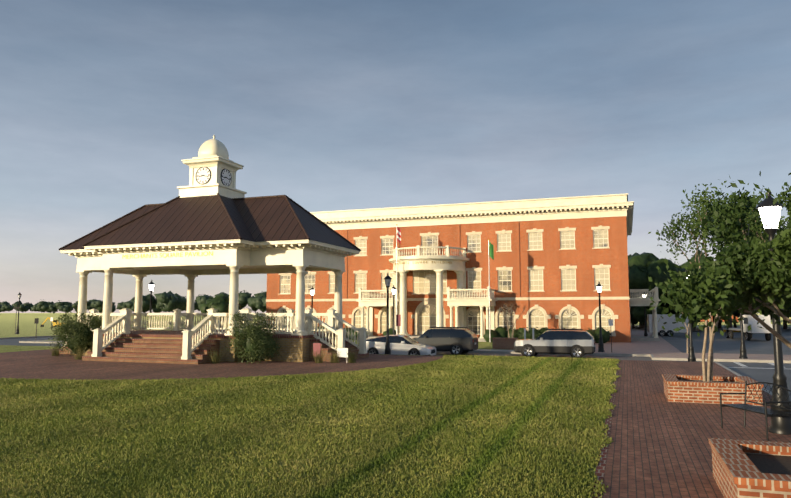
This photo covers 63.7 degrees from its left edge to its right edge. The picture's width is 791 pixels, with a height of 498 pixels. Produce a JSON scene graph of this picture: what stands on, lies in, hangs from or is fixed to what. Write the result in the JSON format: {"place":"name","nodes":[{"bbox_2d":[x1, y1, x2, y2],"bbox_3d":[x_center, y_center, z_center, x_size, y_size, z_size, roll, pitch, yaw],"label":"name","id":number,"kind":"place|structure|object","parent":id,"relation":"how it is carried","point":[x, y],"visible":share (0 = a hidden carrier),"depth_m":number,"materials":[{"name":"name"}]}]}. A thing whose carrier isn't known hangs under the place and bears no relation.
{"place":"outdoors","nodes":[
{"label":"outdoors","id":0,"kind":"place"},
{"bbox_2d":[49,344,358,363],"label":"ornamental grass","id":1,"kind":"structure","parent":0,"point":[319,359],"depth_m":27.65,"materials":[{"name":"green plant"}]},
{"bbox_2d":[0,354,620,497],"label":"lawn grass","id":2,"kind":"structure","parent":0,"point":[19,397],"depth_m":11.62,"materials":[{"name":"green plant"}]},
{"bbox_2d":[0,326,790,497],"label":"paving","id":3,"kind":"structure","parent":0,"point":[659,447],"depth_m":15.06,"materials":[{"name":"brick"}]},
{"bbox_2d":[34,318,38,340],"bbox_3d":[-34.086,7.634,60.469,0.500,2.200,0.065,-2,-6,20],"label":"road sign","id":4,"kind":"object","parent":3,"relation":"on","point":[36,321],"visible":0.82,"depth_m":60.48,"materials":[{"name":"black metal"}]},
{"bbox_2d":[48,310,101,356],"bbox_3d":[-15.659,4.222,31.572,2.985,2.417,2.830,-2,-6,20],"label":"bush","id":5,"kind":"object","parent":3,"relation":"on","point":[79,333],"visible":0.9,"depth_m":31.06,"materials":[{"name":"green plant"}]},
{"bbox_2d":[148,280,154,329],"bbox_3d":[-16.439,4.466,42.736,0.480,4.920,0.480,-2,-6,20],"label":"lamp post","id":6,"kind":"object","parent":3,"relation":"on","point":[151,284],"visible":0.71,"depth_m":42.79,"materials":[{"name":"black metal"}]},
{"bbox_2d":[59,135,368,363],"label":"pavilion","id":7,"kind":"structure","parent":3,"relation":"on","point":[210,219],"depth_m":30.22,"materials":[{"name":"wood"}]},
{"bbox_2d":[224,311,281,363],"bbox_3d":[-6.192,3.935,27.989,2.524,2.444,2.642,3,-6,-28],"label":"bush","id":8,"kind":"object","parent":3,"relation":"on","point":[256,342],"visible":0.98,"depth_m":27.62,"materials":[{"name":"green plant"}]},
{"bbox_2d":[310,286,314,312],"bbox_3d":[-6.811,5.428,51.967,0.480,4.920,0.480,-2,-6,20],"label":"lamp post","id":9,"kind":"object","parent":3,"relation":"on","point":[312,289],"visible":0.54,"depth_m":52.03,"materials":[{"name":"black metal"}]},
{"bbox_2d":[337,348,347,356],"bbox_3d":[-2.294,4.619,27.648,0.600,0.650,0.024,-4,-7,35],"label":"yard sign","id":10,"kind":"object","parent":3,"relation":"on","point":[343,351],"visible":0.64,"depth_m":27.64,"materials":[{"name":"white plastic"}]},
{"bbox_2d":[384,273,391,354],"bbox_3d":[-0.440,3.765,36.141,0.480,4.920,0.480,-2,-6,20],"label":"lamp post","id":11,"kind":"object","parent":3,"relation":"on","point":[387,278],"visible":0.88,"depth_m":36.07,"materials":[{"name":"black metal"}]},
{"bbox_2d":[391,285,395,334],"bbox_3d":[-0.134,5.191,49.566,0.480,4.920,0.480,-2,-6,20],"label":"lamp post","id":12,"kind":"object","parent":3,"relation":"on","point":[393,288],"visible":0.6,"depth_m":49.58,"materials":[{"name":"black metal"}]},
{"bbox_2d":[647,314,699,335],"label":"white trailer","id":13,"kind":"object","parent":3,"relation":"on","point":[669,326],"visible":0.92,"depth_m":72.23,"materials":[{"name":"white metal"}]},
{"bbox_2d":[673,296,688,352],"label":"street tree","id":14,"kind":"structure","parent":3,"relation":"on","point":[686,328],"depth_m":42.78,"materials":[{"name":"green plant"}]},
{"bbox_2d":[685,266,695,361],"bbox_3d":[14.129,3.266,30.579,0.480,4.920,0.480,-2,-6,20],"label":"lamp post","id":15,"kind":"object","parent":3,"relation":"on","point":[691,356],"visible":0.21,"depth_m":30.38,"materials":[{"name":"black metal"}]},
{"bbox_2d":[662,374,763,405],"bbox_3d":[8.026,3.625,16.306,2.110,0.600,2.060,-2,-6,20],"label":"planter","id":16,"kind":"object","parent":3,"relation":"on","point":[687,388],"visible":0.81,"depth_m":15.49,"materials":[{"name":"brick"}]},
{"bbox_2d":[648,179,789,381],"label":"crape myrtle","id":17,"kind":"object","parent":16,"relation":"on","point":[752,219],"visible":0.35,"depth_m":15.87,"materials":[{"name":"green plant"}]},
{"bbox_2d":[723,315,772,340],"bbox_3d":[35.416,7.899,64.196,2.125,2.524,7.871,-1,-6,10],"label":"truck","id":18,"kind":"object","parent":3,"relation":"on","point":[748,320],"visible":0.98,"depth_m":61.15,"materials":[{"name":"white metal"}]},
{"bbox_2d":[708,438,790,497],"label":"planter","id":19,"kind":"object","parent":3,"relation":"on","point":[750,469],"visible":0.93,"depth_m":7.45,"materials":[{"name":"brick"}]},
{"bbox_2d":[646,171,790,348],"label":"crape myrtle","id":20,"kind":"object","parent":19,"relation":"on","point":[734,276],"visible":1,"depth_m":6.81,"materials":[{"name":"green plant"}]},
{"bbox_2d":[720,381,790,440],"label":"bench","id":21,"kind":"object","parent":3,"relation":"on","point":[765,411],"visible":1,"depth_m":11.61,"materials":[{"name":"black metal"}]},
{"bbox_2d":[755,187,790,434],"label":"lamp post","id":22,"kind":"object","parent":3,"relation":"on","point":[769,211],"visible":0.73,"depth_m":11.77,"materials":[{"name":"black metal"}]},
{"bbox_2d":[0,313,790,497],"bbox_3d":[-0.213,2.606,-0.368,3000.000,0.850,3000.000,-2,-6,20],"label":"ground","id":23,"kind":"structure","parent":0,"point":[662,349],"depth_m":39.57,"materials":[{"name":"green plant"}]},
{"bbox_2d":[13,307,18,331],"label":"street sign","id":24,"kind":"object","parent":23,"relation":"on","point":[16,308],"visible":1,"depth_m":79.13,"materials":[{"name":"black metal"}]},
{"bbox_2d":[15,292,21,333],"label":"lamp post","id":25,"kind":"object","parent":23,"relation":"on","point":[19,297],"visible":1,"depth_m":80.28,"materials":[{"name":"black metal"}]},
{"bbox_2d":[40,317,64,326],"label":"excavator","id":26,"kind":"object","parent":23,"relation":"on","point":[53,322],"visible":0.58,"depth_m":116.93,"materials":[{"name":"yellow metal"}]},
{"bbox_2d":[0,290,266,313],"bbox_3d":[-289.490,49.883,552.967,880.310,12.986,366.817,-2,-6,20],"label":"tree line","id":27,"kind":"object","parent":23,"relation":"on","point":[169,301],"visible":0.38,"depth_m":338.37,"materials":[{"name":"green plant"}]},
{"bbox_2d":[396,224,400,334],"bbox_3d":[0.303,3.170,61.359,0.521,11.260,0.140,-2,-6,20],"label":"flagpole","id":28,"kind":"object","parent":23,"relation":"on","point":[398,234],"visible":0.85,"depth_m":61.70,"materials":[{"name":"silver metal"}]},
{"bbox_2d":[396,314,400,334],"bbox_3d":[0.247,6.362,49.624,0.350,2.600,0.065,-2,-6,20],"label":"sign","id":29,"kind":"object","parent":23,"relation":"on","point":[398,320],"visible":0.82,"depth_m":49.66,"materials":[{"name":"red metal"}]},
{"bbox_2d":[265,325,610,342],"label":"shrubs","id":30,"kind":"object","parent":23,"relation":"on","point":[500,332],"visible":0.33,"depth_m":58.55,"materials":[{"name":"green plant"}]},
{"bbox_2d":[266,193,660,342],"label":"building","id":31,"kind":"structure","parent":23,"relation":"on","point":[553,263],"depth_m":62.00,"materials":[{"name":"red brick"}]},
{"bbox_2d":[488,239,493,341],"bbox_3d":[8.768,3.765,58.228,0.521,9.460,0.137,-2,-6,20],"label":"flagpole","id":32,"kind":"object","parent":23,"relation":"on","point":[490,248],"visible":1,"depth_m":58.44,"materials":[{"name":"silver metal"}]},
{"bbox_2d":[200,250,790,330],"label":"trees","id":33,"kind":"object","parent":23,"relation":"on","point":[642,267],"visible":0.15,"depth_m":93.63,"materials":[{"name":"green plant"}]},
{"bbox_2d":[492,338,517,349],"bbox_3d":[8.187,7.100,47.531,1.800,0.920,1.100,-2,-6,20],"label":"brick planter box","id":34,"kind":"object","parent":23,"relation":"on","point":[504,343],"visible":0.79,"depth_m":47.07,"materials":[{"name":"red brick"}]},
{"bbox_2d":[514,329,594,357],"bbox_3d":[10.377,6.157,41.593,5.012,1.870,2.330,-2,-6,20],"label":"suv","id":35,"kind":"object","parent":23,"relation":"on","point":[577,343],"visible":0.98,"depth_m":40.64,"materials":[{"name":"silver metal"}]},
{"bbox_2d":[596,282,604,351],"bbox_3d":[14.255,4.680,44.391,0.480,4.920,0.480,-2,-6,20],"label":"lamp post","id":36,"kind":"object","parent":23,"relation":"on","point":[599,286],"visible":1,"depth_m":44.31,"materials":[{"name":"black metal"}]},
{"bbox_2d":[608,319,612,351],"bbox_3d":[14.775,5.923,43.644,0.300,2.300,0.065,-2,-6,20],"label":"parking sign","id":37,"kind":"object","parent":23,"relation":"on","point":[610,321],"visible":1,"depth_m":43.67,"materials":[{"name":"white metal"}]},
{"bbox_2d":[642,292,647,335],"bbox_3d":[25.364,6.689,64.734,0.480,4.920,0.480,-2,-6,20],"label":"lamp post","id":38,"kind":"object","parent":23,"relation":"on","point":[645,333],"visible":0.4,"depth_m":64.62,"materials":[{"name":"black metal"}]},
{"bbox_2d":[739,313,747,358],"bbox_3d":[20.710,4.064,38.155,0.480,4.920,0.480,-2,-6,20],"label":"lamp post","id":39,"kind":"object","parent":23,"relation":"on","point":[743,353],"visible":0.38,"depth_m":37.91,"materials":[{"name":"black metal"}]},
{"bbox_2d":[0,329,790,400],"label":"roads","id":40,"kind":"structure","parent":0,"point":[760,372],"depth_m":36.73,"materials":[{"name":"grey asphalt"}]},
{"bbox_2d":[366,334,435,355],"bbox_3d":[0.209,6.197,40.367,4.552,1.550,2.100,-2,-6,20],"label":"car","id":41,"kind":"object","parent":40,"relation":"on","point":[402,344],"visible":0.69,"depth_m":39.62,"materials":[{"name":"silver metal"}]},
{"bbox_2d":[412,327,477,354],"bbox_3d":[3.063,6.413,44.438,5.112,1.920,2.270,-2,-6,20],"label":"suv","id":42,"kind":"object","parent":40,"relation":"on","point":[457,340],"visible":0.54,"depth_m":43.36,"materials":[{"name":"black metal"}]},
{"bbox_2d":[0,0,790,312],"label":"sky","id":43,"kind":"structure","parent":0,"point":[323,105],"materials":[{"name":"blue"}]},
{"bbox_2d":[496,301,525,337],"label":"tree","id":44,"kind":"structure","parent":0,"point":[509,306],"depth_m":56.32,"materials":[{"name":"green plant"}]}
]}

